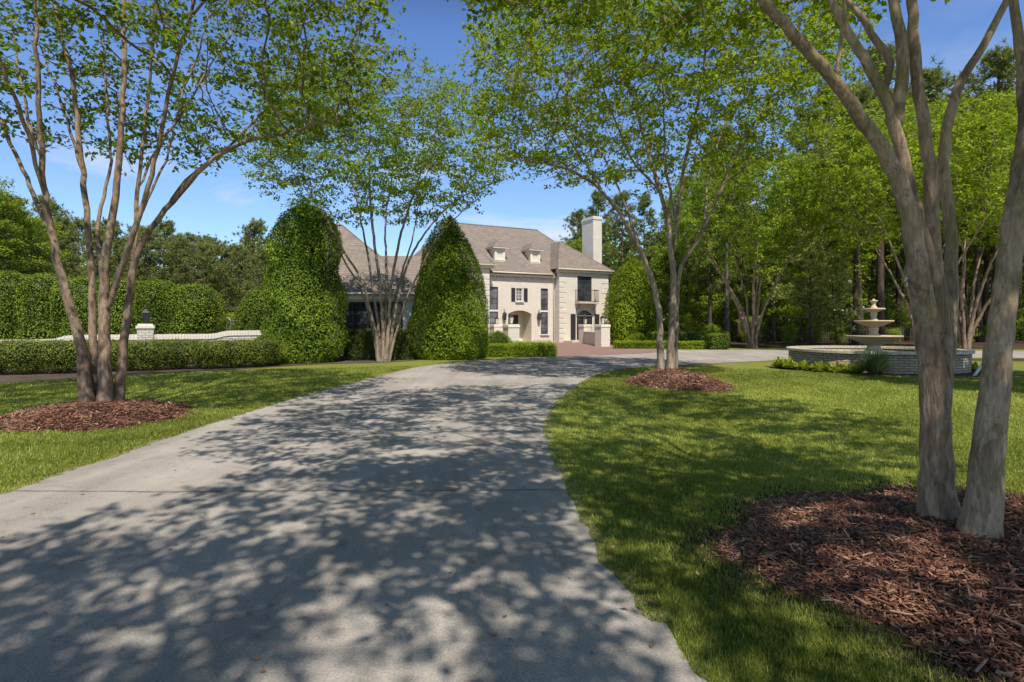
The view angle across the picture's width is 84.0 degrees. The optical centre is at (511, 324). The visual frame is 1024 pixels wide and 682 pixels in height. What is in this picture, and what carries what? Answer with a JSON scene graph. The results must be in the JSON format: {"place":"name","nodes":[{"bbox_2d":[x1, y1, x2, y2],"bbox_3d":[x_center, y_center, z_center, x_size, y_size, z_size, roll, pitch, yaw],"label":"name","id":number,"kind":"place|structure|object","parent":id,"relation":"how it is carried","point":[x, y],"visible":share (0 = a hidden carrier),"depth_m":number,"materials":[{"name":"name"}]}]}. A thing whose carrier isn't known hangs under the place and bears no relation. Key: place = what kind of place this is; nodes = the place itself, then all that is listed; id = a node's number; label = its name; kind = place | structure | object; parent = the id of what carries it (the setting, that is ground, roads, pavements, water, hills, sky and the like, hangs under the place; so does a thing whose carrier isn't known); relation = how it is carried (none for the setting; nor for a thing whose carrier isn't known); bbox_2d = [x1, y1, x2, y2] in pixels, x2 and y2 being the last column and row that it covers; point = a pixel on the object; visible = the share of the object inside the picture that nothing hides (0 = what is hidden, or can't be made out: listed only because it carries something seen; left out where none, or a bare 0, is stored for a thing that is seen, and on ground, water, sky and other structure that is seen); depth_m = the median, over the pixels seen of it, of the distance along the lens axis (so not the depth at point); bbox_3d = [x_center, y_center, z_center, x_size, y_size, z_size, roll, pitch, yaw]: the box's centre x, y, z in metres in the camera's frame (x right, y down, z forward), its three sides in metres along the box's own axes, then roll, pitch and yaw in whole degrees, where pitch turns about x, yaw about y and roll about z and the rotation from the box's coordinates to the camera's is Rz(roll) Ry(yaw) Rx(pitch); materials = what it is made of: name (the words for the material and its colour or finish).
{"place":"outdoors","nodes":[
{"label":"outdoors","id":0,"kind":"place"},
{"bbox_2d":[0,350,1023,681],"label":"driveway","id":1,"kind":"structure","parent":0,"point":[220,530],"depth_m":3.94,"materials":[{"name":"concrete"}]},
{"bbox_2d":[11,489,567,491],"bbox_3d":[-2.120,1.582,5.416,5.320,0.001,0.068,0,0,0],"label":"driveway joint","id":2,"kind":"object","parent":1,"relation":"on","point":[328,490],"visible":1,"depth_m":5.42,"materials":[{"name":"grey concrete"}]},
{"bbox_2d":[2,368,1022,675],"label":"fallen leaves","id":3,"kind":"object","parent":1,"relation":"on","point":[472,562],"visible":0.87,"depth_m":3.72,"materials":[{"name":"brown plant"}]},
{"bbox_2d":[0,340,1023,681],"bbox_3d":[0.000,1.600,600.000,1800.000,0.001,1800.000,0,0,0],"label":"lawn","id":4,"kind":"structure","parent":0,"point":[1018,370],"depth_m":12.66,"materials":[{"name":"green plant"}]},
{"bbox_2d":[0,269,31,339],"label":"clipped evergreen","id":5,"kind":"object","parent":4,"relation":"on","point":[8,319],"visible":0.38,"depth_m":24.48,"materials":[{"name":"green plant"}]},
{"bbox_2d":[13,273,68,339],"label":"clipped evergreen","id":6,"kind":"object","parent":4,"relation":"on","point":[36,304],"visible":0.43,"depth_m":24.64,"materials":[{"name":"green plant"}]},
{"bbox_2d":[48,275,99,338],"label":"clipped evergreen","id":7,"kind":"object","parent":4,"relation":"on","point":[79,288],"visible":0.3,"depth_m":24.74,"materials":[{"name":"green plant"}]},
{"bbox_2d":[0,397,215,434],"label":"mulch mound","id":8,"kind":"object","parent":4,"relation":"on","point":[91,419],"visible":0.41,"depth_m":9.09,"materials":[{"name":"wood"}]},
{"bbox_2d":[0,0,420,402],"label":"crape myrtle","id":9,"kind":"object","parent":8,"relation":"on","point":[95,381],"visible":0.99,"depth_m":10.25,"materials":[{"name":"green plant"}]},
{"bbox_2d":[96,276,141,334],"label":"clipped evergreen","id":10,"kind":"object","parent":4,"relation":"on","point":[116,310],"visible":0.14,"depth_m":25.12,"materials":[{"name":"green plant"}]},
{"bbox_2d":[130,278,182,333],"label":"clipped evergreen","id":11,"kind":"object","parent":4,"relation":"on","point":[150,295],"visible":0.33,"depth_m":25.34,"materials":[{"name":"green plant"}]},
{"bbox_2d":[163,282,226,338],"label":"clipped evergreen","id":12,"kind":"object","parent":4,"relation":"on","point":[196,308],"visible":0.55,"depth_m":25.74,"materials":[{"name":"green plant"}]},
{"bbox_2d":[0,355,487,382],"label":"mulch bed","id":13,"kind":"object","parent":4,"relation":"on","point":[12,376],"visible":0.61,"depth_m":19.31,"materials":[{"name":"soil"}]},
{"bbox_2d":[0,338,55,373],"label":"hedge shrub","id":14,"kind":"object","parent":13,"relation":"on","point":[25,363],"visible":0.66,"depth_m":17.96,"materials":[{"name":"green plant"}]},
{"bbox_2d":[28,338,89,372],"bbox_3d":[-14.851,1.051,18.799,1.976,1.228,1.986,0,0,4],"label":"hedge shrub","id":15,"kind":"object","parent":13,"relation":"on","point":[54,352],"visible":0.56,"depth_m":18.24,"materials":[{"name":"green plant"}]},
{"bbox_2d":[111,339,147,370],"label":"hedge shrub","id":16,"kind":"object","parent":13,"relation":"on","point":[130,366],"visible":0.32,"depth_m":19.29,"materials":[{"name":"green plant"}]},
{"bbox_2d":[0,306,285,369],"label":"garden wall","id":17,"kind":"structure","parent":13,"relation":"on","point":[145,330],"depth_m":22.30,"materials":[{"name":"white brick"}]},
{"bbox_2d":[128,339,176,369],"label":"hedge shrub","id":18,"kind":"object","parent":13,"relation":"on","point":[144,351],"visible":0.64,"depth_m":19.55,"materials":[{"name":"green plant"}]},
{"bbox_2d":[148,338,204,369],"bbox_3d":[-12.010,1.072,20.440,1.893,1.218,1.890,0,0,-21],"label":"hedge shrub","id":19,"kind":"object","parent":13,"relation":"on","point":[179,361],"visible":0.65,"depth_m":19.96,"materials":[{"name":"green plant"}]},
{"bbox_2d":[184,339,229,368],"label":"hedge shrub","id":20,"kind":"object","parent":13,"relation":"on","point":[206,360],"visible":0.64,"depth_m":20.29,"materials":[{"name":"green plant"}]},
{"bbox_2d":[209,338,262,367],"bbox_3d":[-10.361,1.076,21.163,1.975,1.173,1.985,0,0,-37],"label":"hedge shrub","id":21,"kind":"object","parent":13,"relation":"on","point":[235,352],"visible":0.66,"depth_m":20.67,"materials":[{"name":"green plant"}]},
{"bbox_2d":[238,338,289,366],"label":"hedge shrub","id":22,"kind":"object","parent":13,"relation":"on","point":[270,350],"visible":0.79,"depth_m":21.33,"materials":[{"name":"green plant"}]},
{"bbox_2d":[260,202,349,363],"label":"magnolia tree","id":23,"kind":"object","parent":13,"relation":"on","point":[300,306],"visible":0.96,"depth_m":23.39,"materials":[{"name":"green plant"}]},
{"bbox_2d":[224,39,514,361],"bbox_3d":[-5.970,-4.632,23.641,12.237,12.854,9.318,0,0,0],"label":"crape myrtle","id":24,"kind":"object","parent":13,"relation":"on","point":[384,341],"visible":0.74,"depth_m":23.13,"materials":[{"name":"green plant"}]},
{"bbox_2d":[341,327,414,359],"bbox_3d":[-6.119,0.879,26.021,3.323,1.531,1.136,0,0,0],"label":"evergreen hedge","id":25,"kind":"object","parent":13,"relation":"on","point":[360,344],"visible":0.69,"depth_m":25.68,"materials":[{"name":"green plant"}]},
{"bbox_2d":[405,214,489,359],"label":"magnolia tree","id":26,"kind":"object","parent":13,"relation":"on","point":[446,331],"visible":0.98,"depth_m":25.90,"materials":[{"name":"green plant"}]},
{"bbox_2d":[485,341,557,356],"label":"box hedge","id":27,"kind":"object","parent":13,"relation":"on","point":[526,349],"visible":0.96,"depth_m":28.12,"materials":[{"name":"green plant"}]},
{"bbox_2d":[233,287,280,330],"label":"rounded evergreen","id":28,"kind":"object","parent":4,"relation":"on","point":[250,313],"visible":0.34,"depth_m":28.80,"materials":[{"name":"green plant"}]},
{"bbox_2d":[0,359,787,681],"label":"lawn edge","id":29,"kind":"object","parent":4,"relation":"attached to","point":[552,459],"visible":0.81,"depth_m":5.22,"materials":[{"name":"green plant"}]},
{"bbox_2d":[279,216,614,350],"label":"house","id":30,"kind":"structure","parent":4,"relation":"on","point":[539,285],"depth_m":50.73,"materials":[{"name":"white paint"}]},
{"bbox_2d":[343,302,371,331],"bbox_3d":[-8.445,-0.045,30.947,1.580,2.390,0.070,0,0,-3],"label":"window","id":31,"kind":"structure","parent":30,"relation":"in","point":[356,314],"depth_m":30.95,"materials":[{"name":"glass"}]},
{"bbox_2d":[577,276,590,300],"bbox_3d":[6.573,-3.260,51.989,1.570,2.280,0.070,0,0,-27],"label":"balcony door","id":32,"kind":"structure","parent":30,"relation":"in","point":[583,282],"depth_m":51.98,"materials":[{"name":"paint"}]},
{"bbox_2d":[612,340,708,348],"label":"box hedge","id":33,"kind":"object","parent":4,"relation":"on","point":[622,344],"visible":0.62,"depth_m":37.30,"materials":[{"name":"green plant"}]},
{"bbox_2d":[625,368,738,393],"bbox_3d":[4.416,1.427,15.530,2.508,0.336,4.232,0,0,0],"label":"mulch mound","id":34,"kind":"object","parent":4,"relation":"on","point":[686,384],"visible":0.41,"depth_m":14.27,"materials":[{"name":"wood"}]},
{"bbox_2d":[444,0,887,369],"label":"crape myrtle","id":35,"kind":"object","parent":34,"relation":"on","point":[632,69],"visible":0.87,"depth_m":15.61,"materials":[{"name":"green plant"}]},
{"bbox_2d":[704,332,729,349],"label":"evergreen hedge","id":36,"kind":"object","parent":4,"relation":"on","point":[719,342],"visible":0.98,"depth_m":36.35,"materials":[{"name":"green plant"}]},
{"bbox_2d":[658,145,843,348],"bbox_3d":[15.728,-5.012,37.828,11.169,13.381,11.932,0,0,0],"label":"crape myrtle","id":37,"kind":"object","parent":4,"relation":"on","point":[758,216],"visible":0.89,"depth_m":36.55,"materials":[{"name":"green plant"}]},
{"bbox_2d":[651,475,1023,681],"bbox_3d":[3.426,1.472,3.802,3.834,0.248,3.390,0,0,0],"label":"mulch mound","id":38,"kind":"object","parent":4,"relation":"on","point":[969,626],"visible":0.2,"depth_m":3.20,"materials":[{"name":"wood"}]},
{"bbox_2d":[367,0,1023,541],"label":"crape myrtle","id":39,"kind":"object","parent":38,"relation":"on","point":[933,286],"visible":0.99,"depth_m":4.00,"materials":[{"name":"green plant"}]},
{"bbox_2d":[765,366,980,376],"bbox_3d":[12.995,1.594,19.236,7.691,0.001,3.764,0,0,13],"label":"fountain bed","id":40,"kind":"object","parent":4,"relation":"on","point":[970,374],"visible":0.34,"depth_m":18.54,"materials":[{"name":"soil"}]},
{"bbox_2d":[855,346,895,373],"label":"grass clump","id":41,"kind":"object","parent":40,"relation":"on","point":[875,363],"visible":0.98,"depth_m":17.87,"materials":[{"name":"green plant"}]},
{"bbox_2d":[786,299,974,373],"bbox_3d":[13.445,0.330,21.151,5.861,2.580,5.867,0,0,0],"label":"fountain","id":42,"kind":"object","parent":4,"relation":"on","point":[904,360],"visible":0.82,"depth_m":20.22,"materials":[{"name":"stone"}]},
{"bbox_2d":[780,89,1017,346],"bbox_3d":[22.962,-5.625,32.994,13.514,14.616,12.160,0,0,0],"label":"crape myrtle","id":43,"kind":"object","parent":4,"relation":"on","point":[866,174],"visible":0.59,"depth_m":31.48,"materials":[{"name":"green plant"}]},
{"bbox_2d":[846,87,1023,349],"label":"crape myrtle","id":44,"kind":"object","parent":4,"relation":"on","point":[967,325],"visible":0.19,"depth_m":35.34,"materials":[{"name":"green plant"}]},
{"bbox_2d":[0,0,1023,320],"label":"sky","id":45,"kind":"structure","parent":0,"point":[952,32],"materials":[{"name":"blue"}]},
{"bbox_2d":[537,341,656,355],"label":"forecourt paving","id":46,"kind":"structure","parent":0,"point":[570,349],"depth_m":34.74,"materials":[{"name":"brick"}]},
{"bbox_2d":[601,256,656,344],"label":"magnolia tree","id":47,"kind":"object","parent":46,"relation":"on","point":[631,309],"visible":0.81,"depth_m":44.25,"materials":[{"name":"green plant"}]},
{"bbox_2d":[594,314,610,346],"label":"brick pier","id":48,"kind":"structure","parent":0,"point":[602,334],"depth_m":41.12,"materials":[{"name":"brick"}]},
{"bbox_2d":[728,331,1023,348],"bbox_3d":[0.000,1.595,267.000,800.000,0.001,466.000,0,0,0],"label":"forest floor","id":49,"kind":"structure","parent":0,"point":[1018,344],"depth_m":45.59,"materials":[{"name":"green plant"}]},
{"bbox_2d":[0,176,31,270],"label":"broadleaf tree","id":50,"kind":"object","parent":49,"relation":"on","point":[12,242],"visible":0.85,"depth_m":41.16,"materials":[{"name":"green plant"}]},
{"bbox_2d":[0,188,50,277],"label":"broadleaf tree","id":51,"kind":"object","parent":49,"relation":"on","point":[11,214],"visible":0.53,"depth_m":43.47,"materials":[{"name":"green plant"}]},
{"bbox_2d":[0,214,77,279],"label":"broadleaf tree","id":52,"kind":"object","parent":49,"relation":"on","point":[45,255],"visible":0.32,"depth_m":46.83,"materials":[{"name":"green plant"}]},
{"bbox_2d":[5,193,87,275],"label":"pine tree","id":53,"kind":"object","parent":49,"relation":"on","point":[54,207],"visible":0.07,"depth_m":73.41,"materials":[{"name":"green plant"}]},
{"bbox_2d":[29,212,86,278],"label":"pine tree","id":54,"kind":"object","parent":49,"relation":"on","point":[63,245],"visible":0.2,"depth_m":59.48,"materials":[{"name":"green plant"}]},
{"bbox_2d":[41,214,117,281],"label":"pine tree","id":55,"kind":"object","parent":49,"relation":"on","point":[78,222],"visible":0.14,"depth_m":65.84,"materials":[{"name":"green plant"}]},
{"bbox_2d":[75,225,128,282],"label":"pine tree","id":56,"kind":"object","parent":49,"relation":"on","point":[112,255],"visible":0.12,"depth_m":57.72,"materials":[{"name":"green plant"}]},
{"bbox_2d":[81,217,129,276],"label":"pine tree","id":57,"kind":"object","parent":49,"relation":"on","point":[116,234],"visible":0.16,"depth_m":77.81,"materials":[{"name":"green plant"}]},
{"bbox_2d":[113,225,178,284],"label":"pine tree","id":58,"kind":"object","parent":49,"relation":"on","point":[148,254],"visible":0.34,"depth_m":59.98,"materials":[{"name":"green plant"}]},
{"bbox_2d":[150,216,193,283],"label":"pine tree","id":59,"kind":"object","parent":49,"relation":"on","point":[164,226],"visible":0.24,"depth_m":79.29,"materials":[{"name":"green plant"}]},
{"bbox_2d":[151,232,207,288],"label":"pine tree","id":60,"kind":"object","parent":49,"relation":"on","point":[177,241],"visible":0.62,"depth_m":61.82,"materials":[{"name":"green plant"}]},
{"bbox_2d":[159,232,224,288],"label":"pine tree","id":61,"kind":"object","parent":49,"relation":"on","point":[191,238],"visible":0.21,"depth_m":69.82,"materials":[{"name":"green plant"}]},
{"bbox_2d":[177,240,232,309],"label":"pine tree","id":62,"kind":"object","parent":49,"relation":"on","point":[203,248],"visible":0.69,"depth_m":63.55,"materials":[{"name":"green plant"}]},
{"bbox_2d":[210,241,255,323],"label":"pine tree","id":63,"kind":"object","parent":49,"relation":"on","point":[225,255],"visible":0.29,"depth_m":71.47,"materials":[{"name":"green plant"}]},
{"bbox_2d":[214,242,260,317],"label":"pine tree","id":64,"kind":"object","parent":49,"relation":"on","point":[240,256],"visible":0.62,"depth_m":65.49,"materials":[{"name":"green plant"}]},
{"bbox_2d":[228,217,269,306],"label":"pine tree","id":65,"kind":"object","parent":49,"relation":"on","point":[258,229],"visible":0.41,"depth_m":81.46,"materials":[{"name":"green plant"}]},
{"bbox_2d":[240,244,274,295],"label":"pine tree","id":66,"kind":"object","parent":49,"relation":"on","point":[261,258],"visible":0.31,"depth_m":63.17,"materials":[{"name":"green plant"}]},
{"bbox_2d":[68,214,1023,332],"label":"distant wood","id":67,"kind":"object","parent":49,"relation":"on","point":[619,247],"depth_m":108.84,"materials":[{"name":"green plant"}]},
{"bbox_2d":[559,208,589,251],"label":"pine tree","id":68,"kind":"object","parent":49,"relation":"on","point":[577,216],"visible":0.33,"depth_m":71.90,"materials":[{"name":"green plant"}]},
{"bbox_2d":[579,189,621,279],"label":"pine tree","id":69,"kind":"object","parent":49,"relation":"on","point":[596,199],"visible":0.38,"depth_m":77.86,"materials":[{"name":"green plant"}]},
{"bbox_2d":[598,188,652,288],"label":"pine tree","id":70,"kind":"object","parent":49,"relation":"on","point":[616,235],"visible":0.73,"depth_m":69.53,"materials":[{"name":"green plant"}]},
{"bbox_2d":[623,192,662,280],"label":"pine tree","id":71,"kind":"object","parent":49,"relation":"on","point":[646,201],"visible":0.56,"depth_m":75.47,"materials":[{"name":"green plant"}]},
{"bbox_2d":[643,243,704,318],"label":"broadleaf tree","id":72,"kind":"object","parent":49,"relation":"on","point":[662,258],"visible":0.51,"depth_m":57.12,"materials":[{"name":"green plant"}]},
{"bbox_2d":[660,176,717,312],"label":"pine tree","id":73,"kind":"object","parent":49,"relation":"on","point":[688,241],"visible":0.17,"depth_m":56.93,"materials":[{"name":"green plant"}]},
{"bbox_2d":[647,330,730,346],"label":"evergreen hedge","id":74,"kind":"object","parent":49,"relation":"on","point":[699,336],"visible":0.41,"depth_m":39.91,"materials":[{"name":"green plant"}]},
{"bbox_2d":[664,300,714,330],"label":"woodland bush","id":75,"kind":"object","parent":49,"relation":"on","point":[689,309],"visible":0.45,"depth_m":54.12,"materials":[{"name":"green plant"}]},
{"bbox_2d":[654,233,729,329],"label":"broadleaf tree","id":76,"kind":"object","parent":49,"relation":"on","point":[704,301],"visible":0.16,"depth_m":61.13,"materials":[{"name":"green plant"}]},
{"bbox_2d":[683,161,750,326],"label":"pine tree","id":77,"kind":"object","parent":49,"relation":"on","point":[699,281],"visible":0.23,"depth_m":50.17,"materials":[{"name":"green plant"}]},
{"bbox_2d":[682,220,766,330],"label":"broadleaf tree","id":78,"kind":"object","parent":49,"relation":"on","point":[717,301],"visible":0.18,"depth_m":59.94,"materials":[{"name":"green plant"}]},
{"bbox_2d":[688,123,766,343],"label":"pine tree","id":79,"kind":"object","parent":49,"relation":"on","point":[727,326],"visible":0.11,"depth_m":45.87,"materials":[{"name":"green plant"}]},
{"bbox_2d":[711,174,766,341],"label":"pine tree","id":80,"kind":"object","parent":49,"relation":"on","point":[745,277],"visible":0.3,"depth_m":50.65,"materials":[{"name":"green plant"}]},
{"bbox_2d":[724,210,823,341],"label":"broadleaf tree","id":81,"kind":"object","parent":49,"relation":"on","point":[785,307],"visible":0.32,"depth_m":50.03,"materials":[{"name":"green plant"}]},
{"bbox_2d":[760,302,804,340],"bbox_3d":[26.291,0.036,55.102,4.400,4.931,4.633,0,0,-14],"label":"woodland bush","id":82,"kind":"object","parent":49,"relation":"on","point":[779,323],"visible":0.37,"depth_m":55.12,"materials":[{"name":"green plant"}]},
{"bbox_2d":[762,102,827,278],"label":"pine tree","id":83,"kind":"object","parent":49,"relation":"on","point":[804,114],"visible":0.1,"depth_m":69.30,"materials":[{"name":"green plant"}]},
{"bbox_2d":[748,153,874,339],"bbox_3d":[30.851,-8.074,60.015,12.183,19.368,12.698,0,0,-43],"label":"broadleaf tree","id":84,"kind":"object","parent":49,"relation":"on","point":[822,165],"visible":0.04,"depth_m":59.33,"materials":[{"name":"green plant"}]},
{"bbox_2d":[768,225,856,344],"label":"broadleaf tree","id":85,"kind":"object","parent":49,"relation":"on","point":[810,253],"visible":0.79,"depth_m":43.86,"materials":[{"name":"green plant"}]},
{"bbox_2d":[761,167,876,341],"bbox_3d":[28.022,-6.447,52.931,11.153,16.133,11.278,0,0,21],"label":"broadleaf tree","id":86,"kind":"object","parent":49,"relation":"on","point":[868,256],"visible":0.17,"depth_m":51.18,"materials":[{"name":"green plant"}]},
{"bbox_2d":[796,84,861,339],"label":"pine tree","id":87,"kind":"object","parent":49,"relation":"on","point":[815,117],"visible":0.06,"depth_m":60.41,"materials":[{"name":"green plant"}]},
{"bbox_2d":[802,254,869,343],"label":"broadleaf tree","id":88,"kind":"object","parent":49,"relation":"on","point":[834,324],"visible":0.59,"depth_m":45.59,"materials":[{"name":"green plant"}]},
{"bbox_2d":[758,326,913,341],"bbox_3d":[30.086,0.850,52.000,16.320,1.500,0.120,0,0,0],"label":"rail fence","id":89,"kind":"object","parent":49,"relation":"on","point":[829,337],"visible":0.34,"depth_m":51.98,"materials":[{"name":"black metal"}]},
{"bbox_2d":[815,77,886,334],"bbox_3d":[31.598,-10.640,51.606,7.523,24.507,6.725,0,0,-30],"label":"pine tree","id":90,"kind":"object","parent":49,"relation":"on","point":[859,262],"visible":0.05,"depth_m":51.78,"materials":[{"name":"green plant"}]},
{"bbox_2d":[803,81,909,344],"bbox_3d":[27.588,-8.970,45.376,7.380,21.159,7.631,0,0,-38],"label":"pine tree","id":91,"kind":"object","parent":49,"relation":"on","point":[861,93],"visible":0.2,"depth_m":45.34,"materials":[{"name":"green plant"}]},
{"bbox_2d":[839,188,907,333],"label":"broadleaf tree","id":92,"kind":"object","parent":49,"relation":"on","point":[872,290],"visible":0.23,"depth_m":56.61,"materials":[{"name":"green plant"}]},
{"bbox_2d":[830,41,945,334],"bbox_3d":[30.620,-10.909,46.963,7.906,25.032,8.398,0,0,-22],"label":"pine tree","id":93,"kind":"object","parent":49,"relation":"on","point":[880,263],"visible":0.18,"depth_m":46.68,"materials":[{"name":"green plant"}]},
{"bbox_2d":[864,85,944,340],"bbox_3d":[38.269,-11.085,56.158,9.541,25.388,9.551,0,0,-18],"label":"pine tree","id":94,"kind":"object","parent":49,"relation":"on","point":[898,298],"visible":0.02,"depth_m":55.99,"materials":[{"name":"green plant"}]},
{"bbox_2d":[891,55,1011,202],"bbox_3d":[37.003,-10.818,48.825,8.798,24.865,10.706,0,0,37],"label":"pine tree","id":95,"kind":"object","parent":49,"relation":"on","point":[928,74],"visible":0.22,"depth_m":48.93,"materials":[{"name":"green plant"}]},
{"bbox_2d":[935,105,1008,341],"bbox_3d":[41.887,-9.228,51.885,9.335,21.680,7.671,0,0,-44],"label":"pine tree","id":96,"kind":"object","parent":49,"relation":"on","point":[979,338],"visible":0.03,"depth_m":51.18,"materials":[{"name":"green plant"}]},
{"bbox_2d":[942,99,1005,338],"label":"pine tree","id":97,"kind":"object","parent":49,"relation":"on","point":[985,294],"visible":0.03,"depth_m":61.18,"materials":[{"name":"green plant"}]},
{"bbox_2d":[950,36,1017,283],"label":"pine tree","id":98,"kind":"object","parent":49,"relation":"on","point":[1001,68],"visible":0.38,"depth_m":44.96,"materials":[{"name":"green plant"}]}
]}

